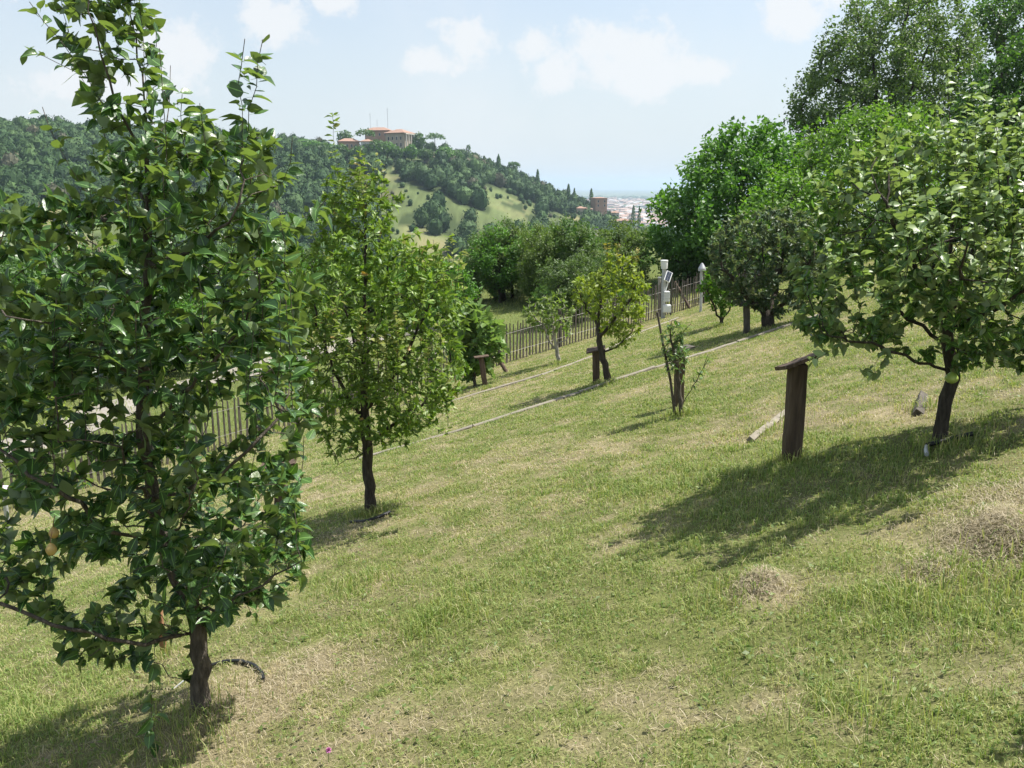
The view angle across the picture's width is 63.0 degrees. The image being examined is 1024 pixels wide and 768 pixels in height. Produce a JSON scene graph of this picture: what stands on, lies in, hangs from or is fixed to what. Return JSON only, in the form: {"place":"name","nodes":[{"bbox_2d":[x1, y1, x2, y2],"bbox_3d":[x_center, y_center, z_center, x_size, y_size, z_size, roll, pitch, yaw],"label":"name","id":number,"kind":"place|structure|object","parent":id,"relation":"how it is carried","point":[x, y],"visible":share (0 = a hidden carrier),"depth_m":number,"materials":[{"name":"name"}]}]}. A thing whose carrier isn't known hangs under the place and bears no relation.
{"place":"outdoors","nodes":[
{"label":"outdoors","id":0,"kind":"place"},
{"bbox_2d":[0,322,445,461],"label":"gravel path","id":1,"kind":"structure","parent":0,"point":[105,409],"depth_m":23.77,"materials":[{"name":"beige gravel"}]},
{"bbox_2d":[0,265,706,520],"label":"meadow grass","id":2,"kind":"structure","parent":0,"point":[222,439],"depth_m":25.16,"materials":[{"name":"green plant"}]},
{"bbox_2d":[0,155,1023,767],"bbox_3d":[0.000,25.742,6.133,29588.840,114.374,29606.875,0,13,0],"label":"ground","id":3,"kind":"structure","parent":0,"point":[506,207],"depth_m":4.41,"materials":[{"name":"green plant"}]},
{"bbox_2d":[2,485,10,528],"bbox_3d":[-6.789,1.806,11.245,0.211,0.890,0.153,-2,14,-9],"label":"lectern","id":4,"kind":"object","parent":3,"relation":"on","point":[5,508],"visible":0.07,"depth_m":11.20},
{"bbox_2d":[21,392,72,454],"bbox_3d":[-10.546,0.915,18.967,1.519,1.640,0.878,10,16,35],"label":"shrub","id":5,"kind":"object","parent":3,"relation":"on","point":[38,421],"visible":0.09,"depth_m":18.83,"materials":[{"name":"green plant"}]},
{"bbox_2d":[0,260,97,395],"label":"lime tree","id":6,"kind":"object","parent":3,"relation":"on","point":[18,278],"visible":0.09,"depth_m":25.26,"materials":[{"name":"green plant"}]},
{"bbox_2d":[3,230,129,331],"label":"valley tree","id":7,"kind":"object","parent":3,"relation":"on","point":[53,266],"visible":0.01,"depth_m":56.38,"materials":[{"name":"green plant"}]},
{"bbox_2d":[52,238,109,258],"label":"valley tree","id":8,"kind":"object","parent":3,"relation":"on","point":[94,246],"visible":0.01,"depth_m":71.00,"materials":[{"name":"green plant"}]},
{"bbox_2d":[81,247,126,331],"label":"valley tree","id":9,"kind":"object","parent":3,"relation":"on","point":[88,302],"visible":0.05,"depth_m":54.44,"materials":[{"name":"green plant"}]},
{"bbox_2d":[96,274,216,375],"bbox_3d":[-11.922,-2.158,27.843,4.984,4.195,3.588,4,14,17],"label":"lime tree","id":10,"kind":"object","parent":3,"relation":"on","point":[185,305],"visible":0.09,"depth_m":27.02,"materials":[{"name":"green plant"}]},
{"bbox_2d":[159,610,167,653],"bbox_3d":[-2.126,1.489,5.060,0.039,0.333,0.036,0,13,0],"label":"wooden stake","id":11,"kind":"object","parent":3,"relation":"on","point":[161,644],"visible":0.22,"depth_m":5.06,"materials":[{"name":"orange wood"}]},
{"bbox_2d":[0,0,332,757],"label":"pear tree","id":12,"kind":"object","parent":3,"relation":"on","point":[160,216],"visible":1,"depth_m":3.37,"materials":[{"name":"green plant"}]},
{"bbox_2d":[203,242,245,312],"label":"valley tree","id":13,"kind":"object","parent":3,"relation":"on","point":[220,249],"visible":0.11,"depth_m":56.66,"materials":[{"name":"green plant"}]},
{"bbox_2d":[212,659,265,681],"bbox_3d":[-1.440,1.525,4.478,0.609,0.198,0.125,12,18,41],"label":"irrigation hose","id":14,"kind":"object","parent":3,"relation":"on","point":[254,665],"visible":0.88,"depth_m":4.54,"materials":[{"name":"black rubber"}]},
{"bbox_2d":[224,248,325,349],"bbox_3d":[-8.874,-3.014,30.975,4.204,4.509,3.783,0,13,0],"label":"maple tree","id":15,"kind":"object","parent":3,"relation":"on","point":[261,269],"visible":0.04,"depth_m":30.30,"materials":[{"name":"green plant"}]},
{"bbox_2d":[261,452,298,517],"bbox_3d":[-2.324,1.084,8.423,0.349,0.765,0.282,-1,13,-5],"label":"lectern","id":16,"kind":"object","parent":3,"relation":"on","point":[292,462],"visible":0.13,"depth_m":8.38,"materials":[{"name":"brown wood"}]},
{"bbox_2d":[302,139,319,147],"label":"hilltop tree","id":17,"kind":"object","parent":3,"relation":"on","point":[309,143],"visible":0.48,"depth_m":523.87,"materials":[{"name":"green plant"}]},
{"bbox_2d":[311,142,331,149],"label":"hilltop tree","id":18,"kind":"object","parent":3,"relation":"on","point":[322,145],"visible":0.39,"depth_m":519.62,"materials":[{"name":"green plant"}]},
{"bbox_2d":[322,277,350,320],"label":"valley tree","id":19,"kind":"object","parent":3,"relation":"on","point":[326,291],"visible":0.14,"depth_m":36.78,"materials":[{"name":"green plant"}]},
{"bbox_2d":[0,114,682,262],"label":"hill wood","id":20,"kind":"object","parent":3,"relation":"on","point":[30,158],"visible":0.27,"depth_m":450.22,"materials":[{"name":"green plant"}]},
{"bbox_2d":[334,143,349,157],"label":"hilltop tree","id":21,"kind":"object","parent":3,"relation":"on","point":[343,149],"visible":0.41,"depth_m":523.32,"materials":[{"name":"green plant"}]},
{"bbox_2d":[336,130,353,144],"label":"holm oak","id":22,"kind":"object","parent":3,"relation":"on","point":[342,135],"visible":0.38,"depth_m":545.46,"materials":[{"name":"green plant"}]},
{"bbox_2d":[328,277,367,314],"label":"valley tree","id":23,"kind":"object","parent":3,"relation":"on","point":[348,296],"visible":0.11,"depth_m":36.46,"materials":[{"name":"green plant"}]},
{"bbox_2d":[337,138,359,159],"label":"annex","id":24,"kind":"object","parent":3,"relation":"on","point":[350,143],"visible":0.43,"depth_m":533.66,"materials":[{"name":"orange paint"}]},
{"bbox_2d":[348,145,368,158],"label":"hilltop tree","id":25,"kind":"object","parent":3,"relation":"on","point":[358,148],"visible":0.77,"depth_m":525.56,"materials":[{"name":"green plant"}]},
{"bbox_2d":[353,128,375,138],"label":"cedar tree","id":26,"kind":"object","parent":3,"relation":"on","point":[370,132],"visible":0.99,"depth_m":537.63,"materials":[{"name":"green plant"}]},
{"bbox_2d":[360,139,374,151],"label":"lodge","id":27,"kind":"structure","parent":3,"relation":"on","point":[366,141],"depth_m":531.79,"materials":[{"name":"white paint"}]},
{"bbox_2d":[349,510,390,522],"bbox_3d":[-1.258,1.205,7.421,0.374,0.103,0.153,-2,14,-8],"label":"irrigation hose","id":28,"kind":"object","parent":3,"relation":"on","point":[375,517],"visible":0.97,"depth_m":7.38,"materials":[{"name":"black rubber"}]},
{"bbox_2d":[358,276,383,315],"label":"valley tree","id":29,"kind":"object","parent":3,"relation":"on","point":[368,297],"visible":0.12,"depth_m":36.36,"materials":[{"name":"green plant"}]},
{"bbox_2d":[275,112,472,512],"bbox_3d":[-1.238,-0.477,7.306,1.824,3.620,1.681,0,13,0],"label":"pear tree","id":30,"kind":"object","parent":3,"relation":"on","point":[365,378],"visible":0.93,"depth_m":7.11,"materials":[{"name":"green plant"}]},
{"bbox_2d":[368,139,388,154],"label":"hilltop tree","id":31,"kind":"object","parent":3,"relation":"on","point":[377,145],"visible":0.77,"depth_m":528.15,"materials":[{"name":"green plant"}]},
{"bbox_2d":[365,127,391,142],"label":"villa wing","id":32,"kind":"structure","parent":3,"relation":"on","point":[379,132],"depth_m":568.78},
{"bbox_2d":[0,258,761,508],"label":"picket fence","id":33,"kind":"object","parent":3,"relation":"on","point":[559,334],"visible":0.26,"depth_m":23.21,"materials":[{"name":"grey wood"}]},
{"bbox_2d":[387,146,403,159],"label":"hilltop tree","id":34,"kind":"object","parent":3,"relation":"on","point":[394,153],"visible":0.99,"depth_m":531.72,"materials":[{"name":"green plant"}]},
{"bbox_2d":[383,129,415,148],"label":"villa","id":35,"kind":"object","parent":3,"relation":"on","point":[401,138],"visible":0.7,"depth_m":557.14,"materials":[{"name":"paint"}]},
{"bbox_2d":[404,144,417,160],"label":"hilltop tree","id":36,"kind":"object","parent":3,"relation":"on","point":[410,151],"visible":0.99,"depth_m":534.24,"materials":[{"name":"green plant"}]},
{"bbox_2d":[412,131,426,149],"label":"stone pine","id":37,"kind":"object","parent":3,"relation":"on","point":[420,142],"visible":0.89,"depth_m":561.30,"materials":[{"name":"green plant"}]},
{"bbox_2d":[417,148,433,162],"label":"hilltop tree","id":38,"kind":"object","parent":3,"relation":"on","point":[424,154],"visible":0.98,"depth_m":541.17,"materials":[{"name":"green plant"}]},
{"bbox_2d":[382,256,485,328],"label":"cherry tree","id":39,"kind":"object","parent":3,"relation":"on","point":[471,289],"visible":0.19,"depth_m":32.48,"materials":[{"name":"green plant"}]},
{"bbox_2d":[425,132,445,139],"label":"stone pine","id":40,"kind":"object","parent":3,"relation":"on","point":[437,135],"visible":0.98,"depth_m":569.82,"materials":[{"name":"green plant"}]},
{"bbox_2d":[434,145,455,158],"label":"hilltop tree","id":41,"kind":"object","parent":3,"relation":"on","point":[448,150],"visible":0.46,"depth_m":536.39,"materials":[{"name":"green plant"}]},
{"bbox_2d":[450,150,463,159],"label":"hilltop tree","id":42,"kind":"object","parent":3,"relation":"on","point":[457,152],"visible":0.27,"depth_m":544.89,"materials":[{"name":"green plant"}]},
{"bbox_2d":[464,145,472,157],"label":"fir tree","id":43,"kind":"object","parent":3,"relation":"on","point":[467,152],"visible":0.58,"depth_m":593.64,"materials":[{"name":"green plant"}]},
{"bbox_2d":[462,276,480,298],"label":"valley tree","id":44,"kind":"object","parent":3,"relation":"on","point":[473,280],"visible":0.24,"depth_m":38.17,"materials":[{"name":"green plant"}]},
{"bbox_2d":[462,228,487,298],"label":"valley tree","id":45,"kind":"object","parent":3,"relation":"on","point":[471,248],"visible":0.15,"depth_m":38.86,"materials":[{"name":"green plant"}]},
{"bbox_2d":[441,297,510,386],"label":"fig tree","id":46,"kind":"object","parent":3,"relation":"on","point":[487,334],"visible":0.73,"depth_m":17.75,"materials":[{"name":"green plant"}]},
{"bbox_2d":[473,354,488,386],"bbox_3d":[-0.632,-0.220,17.267,0.311,0.773,0.204,-2,13,-7],"label":"lectern","id":47,"kind":"object","parent":3,"relation":"on","point":[480,358],"visible":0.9,"depth_m":17.21,"materials":[{"name":"brown wood"}]},
{"bbox_2d":[475,252,511,300],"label":"valley tree","id":48,"kind":"object","parent":3,"relation":"on","point":[479,273],"visible":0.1,"depth_m":38.09,"materials":[{"name":"green plant"}]},
{"bbox_2d":[477,222,513,300],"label":"valley tree","id":49,"kind":"object","parent":3,"relation":"on","point":[493,252],"visible":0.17,"depth_m":37.57,"materials":[{"name":"green plant"}]},
{"bbox_2d":[462,217,531,302],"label":"valley tree","id":50,"kind":"object","parent":3,"relation":"on","point":[506,271],"visible":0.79,"depth_m":36.69,"materials":[{"name":"green plant"}]},
{"bbox_2d":[472,222,535,300],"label":"oak tree","id":51,"kind":"object","parent":3,"relation":"on","point":[513,232],"visible":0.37,"depth_m":37.31,"materials":[{"name":"green plant"}]},
{"bbox_2d":[0,288,1023,767],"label":"dry grass","id":52,"kind":"structure","parent":3,"relation":"on","point":[1000,514],"depth_m":4.01,"materials":[{"name":"plant"}]},
{"bbox_2d":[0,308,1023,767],"bbox_3d":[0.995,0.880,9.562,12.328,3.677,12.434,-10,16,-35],"label":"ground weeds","id":53,"kind":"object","parent":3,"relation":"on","point":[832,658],"visible":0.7,"depth_m":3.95,"materials":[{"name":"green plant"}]},
{"bbox_2d":[493,215,536,297],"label":"valley tree","id":54,"kind":"object","parent":3,"relation":"on","point":[507,221],"visible":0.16,"depth_m":37.76,"materials":[{"name":"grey plant"}]},
{"bbox_2d":[521,284,535,299],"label":"valley tree","id":55,"kind":"object","parent":3,"relation":"on","point":[529,293],"visible":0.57,"depth_m":37.15,"materials":[{"name":"green plant"}]},
{"bbox_2d":[506,223,552,299],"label":"valley tree","id":56,"kind":"object","parent":3,"relation":"on","point":[533,239],"visible":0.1,"depth_m":36.49,"materials":[{"name":"green plant"}]},
{"bbox_2d":[510,220,560,305],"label":"valley tree","id":57,"kind":"object","parent":3,"relation":"on","point":[539,253],"visible":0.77,"depth_m":34.97,"materials":[{"name":"green plant"}]},
{"bbox_2d":[528,281,554,311],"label":"valley tree","id":58,"kind":"object","parent":3,"relation":"on","point":[535,296],"visible":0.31,"depth_m":33.27,"materials":[{"name":"green plant"}]},
{"bbox_2d":[522,289,575,361],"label":"young tree","id":59,"kind":"object","parent":3,"relation":"on","point":[549,319],"visible":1,"depth_m":18.85,"materials":[{"name":"green plant"}]},
{"bbox_2d":[534,253,582,320],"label":"valley tree","id":60,"kind":"object","parent":3,"relation":"on","point":[557,277],"visible":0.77,"depth_m":29.64,"materials":[{"name":"green plant"}]},
{"bbox_2d":[452,317,678,400],"bbox_3d":[2.174,-0.660,20.016,1.098,0.644,10.654,9,16,35],"label":"terrace edging","id":61,"kind":"object","parent":3,"relation":"on","point":[512,383],"visible":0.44,"depth_m":16.96,"materials":[{"name":"grey pale stone"}]},
{"bbox_2d":[534,214,598,299],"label":"elm tree","id":62,"kind":"object","parent":3,"relation":"on","point":[573,228],"visible":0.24,"depth_m":35.21,"materials":[{"name":"green plant"}]},
{"bbox_2d":[536,213,604,269],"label":"valley tree","id":63,"kind":"object","parent":3,"relation":"on","point":[560,227],"visible":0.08,"depth_m":36.02,"materials":[{"name":"green plant"}]},
{"bbox_2d":[550,248,599,321],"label":"valley tree","id":64,"kind":"object","parent":3,"relation":"on","point":[580,265],"visible":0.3,"depth_m":30.18,"materials":[{"name":"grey plant"}]},
{"bbox_2d":[559,270,595,319],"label":"valley tree","id":65,"kind":"object","parent":3,"relation":"on","point":[572,299],"visible":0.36,"depth_m":29.70,"materials":[{"name":"green plant"}]},
{"bbox_2d":[552,220,605,268],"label":"valley tree","id":66,"kind":"object","parent":3,"relation":"on","point":[571,245],"visible":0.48,"depth_m":34.44,"materials":[{"name":"green plant"}]},
{"bbox_2d":[359,314,818,459],"bbox_3d":[1.954,-0.004,13.408,9.169,1.505,0.501,-8,15,-30],"label":"terrace edging","id":67,"kind":"object","parent":3,"relation":"on","point":[624,376],"visible":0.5,"depth_m":12.84,"materials":[{"name":"grey wood"}]},
{"bbox_2d":[577,247,612,291],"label":"valley tree","id":68,"kind":"object","parent":3,"relation":"on","point":[593,255],"visible":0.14,"depth_m":33.93,"materials":[{"name":"green plant"}]},
{"bbox_2d":[586,345,605,383],"bbox_3d":[1.331,-0.266,13.329,0.302,0.684,0.266,1,13,6],"label":"lectern","id":69,"kind":"object","parent":3,"relation":"on","point":[594,351],"visible":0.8,"depth_m":13.28,"materials":[{"name":"brown wood"}]},
{"bbox_2d":[577,255,617,314],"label":"valley tree","id":70,"kind":"object","parent":3,"relation":"on","point":[597,264],"visible":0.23,"depth_m":30.73,"materials":[{"name":"green plant"}]},
{"bbox_2d":[591,197,606,213],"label":"tower house","id":71,"kind":"structure","parent":3,"relation":"on","point":[599,204],"depth_m":657.83,"materials":[{"name":"orange paint"}]},
{"bbox_2d":[588,249,621,290],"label":"valley tree","id":72,"kind":"object","parent":3,"relation":"on","point":[594,258],"visible":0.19,"depth_m":34.26,"materials":[{"name":"green plant"}]},
{"bbox_2d":[570,243,651,379],"bbox_3d":[1.523,-1.049,12.967,1.279,2.274,1.196,0,13,0],"label":"plum tree","id":73,"kind":"object","parent":3,"relation":"on","point":[635,278],"visible":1,"depth_m":12.78,"materials":[{"name":"green plant"}]},
{"bbox_2d":[590,216,653,285],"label":"elm tree","id":74,"kind":"object","parent":3,"relation":"on","point":[626,251],"visible":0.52,"depth_m":39.02,"materials":[{"name":"green plant"}]},
{"bbox_2d":[610,223,642,248],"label":"valley tree","id":75,"kind":"object","parent":3,"relation":"on","point":[626,238],"visible":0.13,"depth_m":108.42,"materials":[{"name":"green plant"}]},
{"bbox_2d":[631,205,635,224],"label":"cypress tree","id":76,"kind":"object","parent":3,"relation":"on","point":[633,212],"visible":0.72,"depth_m":700.81,"materials":[{"name":"green plant"}]},
{"bbox_2d":[633,248,656,276],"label":"valley tree","id":77,"kind":"object","parent":3,"relation":"on","point":[645,258],"visible":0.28,"depth_m":41.46,"materials":[{"name":"green plant"}]},
{"bbox_2d":[636,224,656,245],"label":"valley tree","id":78,"kind":"object","parent":3,"relation":"on","point":[645,228],"visible":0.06,"depth_m":111.07,"materials":[{"name":"green plant"}]},
{"bbox_2d":[579,195,732,231],"bbox_3d":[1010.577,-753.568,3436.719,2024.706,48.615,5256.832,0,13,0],"label":"plain trees","id":79,"kind":"object","parent":3,"relation":"on","point":[635,197],"visible":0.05,"depth_m":4743.22,"materials":[{"name":"green plant"}]},
{"bbox_2d":[657,277,660,316],"bbox_3d":[4.777,-2.769,27.186,0.122,1.418,0.120,0,13,0],"label":"fence pole","id":80,"kind":"object","parent":3,"relation":"on","point":[659,280],"visible":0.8,"depth_m":27.09,"materials":[{"name":"grey metal"}]},
{"bbox_2d":[586,197,735,226],"bbox_3d":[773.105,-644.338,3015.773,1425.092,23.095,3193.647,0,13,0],"label":"distant city","id":81,"kind":"object","parent":3,"relation":"on","point":[620,208],"visible":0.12,"depth_m":2610.68,"materials":[{"name":"paint"}]},
{"bbox_2d":[656,312,675,415],"bbox_3d":[1.638,-0.176,8.845,0.266,1.168,0.055,3,14,11],"label":"support stake","id":82,"kind":"object","parent":3,"relation":"on","point":[669,374],"visible":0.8,"depth_m":8.85,"materials":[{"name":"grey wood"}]},
{"bbox_2d":[661,260,672,318],"bbox_3d":[4.807,-2.902,26.094,0.395,1.915,0.311,0,13,0],"label":"weather station","id":83,"kind":"object","parent":3,"relation":"on","point":[665,294],"visible":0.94,"depth_m":26.01,"materials":[{"name":"white plastic"}]},
{"bbox_2d":[670,279,672,314],"bbox_3d":[5.080,-2.761,26.599,0.057,1.182,0.060,0,13,0],"label":"prop post","id":84,"kind":"object","parent":3,"relation":"on","point":[671,295],"visible":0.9,"depth_m":26.55,"materials":[{"name":"wood"}]},
{"bbox_2d":[667,344,694,406],"bbox_3d":[1.888,-0.060,9.442,0.269,0.777,0.206,-3,14,-12],"label":"lectern","id":85,"kind":"object","parent":3,"relation":"on","point":[676,400],"visible":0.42,"depth_m":9.43,"materials":[{"name":"brown wood"}]},
{"bbox_2d":[648,241,718,289],"bbox_3d":[7.731,-5.333,37.034,3.398,3.022,3.042,0,13,0],"label":"elder bush","id":86,"kind":"object","parent":3,"relation":"on","point":[677,266],"visible":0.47,"depth_m":36.68,"materials":[{"name":"green plant"}]},
{"bbox_2d":[659,319,714,414],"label":"sapling","id":87,"kind":"object","parent":3,"relation":"on","point":[671,351],"visible":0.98,"depth_m":8.76,"materials":[{"name":"green plant"}]},
{"bbox_2d":[698,263,705,311],"bbox_3d":[5.617,-2.816,24.808,0.230,1.547,0.230,0,13,0],"label":"garden lamp","id":88,"kind":"object","parent":3,"relation":"on","point":[701,267],"visible":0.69,"depth_m":24.70,"materials":[{"name":"white metal"}]},
{"bbox_2d":[696,262,739,324],"bbox_3d":[4.580,-1.996,18.497,0.877,1.547,1.051,8,16,30],"label":"shrub","id":89,"kind":"object","parent":3,"relation":"on","point":[717,296],"visible":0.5,"depth_m":18.35,"materials":[{"name":"green plant"}]},
{"bbox_2d":[639,114,838,279],"bbox_3d":[10.494,-8.080,37.794,9.913,7.936,9.327,0,13,0],"label":"walnut tree","id":90,"kind":"object","parent":3,"relation":"on","point":[703,217],"visible":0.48,"depth_m":36.02,"materials":[{"name":"green plant"}]},
{"bbox_2d":[740,300,757,333],"bbox_3d":[4.364,-1.220,15.581,0.355,0.712,0.284,0,13,0],"label":"lectern","id":91,"kind":"object","parent":3,"relation":"on","point":[746,318],"visible":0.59,"depth_m":15.55,"materials":[{"name":"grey wood"}]},
{"bbox_2d":[746,409,784,441],"bbox_3d":[2.254,0.365,7.339,0.073,0.094,0.955,9,16,34],"label":"board","id":92,"kind":"object","parent":3,"relation":"on","point":[753,436],"visible":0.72,"depth_m":7.22,"materials":[{"name":"beige wood"}]},
{"bbox_2d":[704,205,828,328],"bbox_3d":[4.707,-2.106,15.450,2.477,2.374,2.090,0,13,0],"label":"quince tree","id":93,"kind":"object","parent":3,"relation":"on","point":[768,306],"visible":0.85,"depth_m":15.11,"materials":[{"name":"green plant"}]},
{"bbox_2d":[717,160,842,279],"bbox_3d":[10.125,-5.930,30.952,5.186,4.605,4.080,-8,16,-31],"label":"acacia tree","id":94,"kind":"object","parent":3,"relation":"on","point":[806,186],"visible":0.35,"depth_m":30.47,"materials":[{"name":"green plant"}]},
{"bbox_2d":[774,353,817,461],"bbox_3d":[2.049,0.185,6.050,0.282,0.893,0.276,0,13,0],"label":"lectern","id":95,"kind":"object","parent":3,"relation":"on","point":[795,406],"visible":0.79,"depth_m":6.01,"materials":[{"name":"brown wood"}]},
{"bbox_2d":[772,90,970,263],"bbox_3d":[14.841,-7.767,33.831,9.819,7.817,6.829,-10,17,-36],"label":"ash tree","id":96,"kind":"object","parent":3,"relation":"on","point":[837,135],"visible":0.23,"depth_m":32.40,"materials":[{"name":"green plant"}]},
{"bbox_2d":[778,0,993,167],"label":"poplar tree","id":97,"kind":"object","parent":3,"relation":"on","point":[906,43],"visible":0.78,"depth_m":42.88,"materials":[{"name":"green plant"}]},
{"bbox_2d":[787,70,1023,445],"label":"apple tree","id":98,"kind":"object","parent":3,"relation":"on","point":[936,258],"visible":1,"depth_m":5.02,"materials":[{"name":"green plant"}]},
{"bbox_2d":[912,390,927,415],"bbox_3d":[3.326,0.162,6.794,0.088,0.093,0.675,7,15,28],"label":"board","id":99,"kind":"object","parent":3,"relation":"on","point":[918,411],"visible":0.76,"depth_m":6.67,"materials":[{"name":"grey wood"}]},
{"bbox_2d":[925,432,973,445],"bbox_3d":[2.906,0.367,5.554,0.308,0.113,0.046,0,13,0],"label":"irrigation hose","id":100,"kind":"object","parent":3,"relation":"on","point":[932,443],"visible":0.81,"depth_m":5.54,"materials":[{"name":"black rubber"}]},
{"bbox_2d":[943,175,1023,243],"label":"hornbeam tree","id":101,"kind":"object","parent":3,"relation":"on","point":[957,240],"visible":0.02,"depth_m":29.24,"materials":[{"name":"green plant"}]},
{"bbox_2d":[945,28,1023,211],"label":"oak tree","id":102,"kind":"object","parent":3,"relation":"on","point":[999,87],"visible":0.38,"depth_m":37.81,"materials":[{"name":"green plant"}]},
{"bbox_2d":[967,0,1023,217],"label":"pine tree","id":103,"kind":"object","parent":3,"relation":"on","point":[1006,20],"visible":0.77,"depth_m":46.84,"materials":[{"name":"green plant"}]},
{"bbox_2d":[0,0,1023,189],"label":"sky","id":104,"kind":"structure","parent":0,"point":[584,94],"materials":[{"name":"blue"}]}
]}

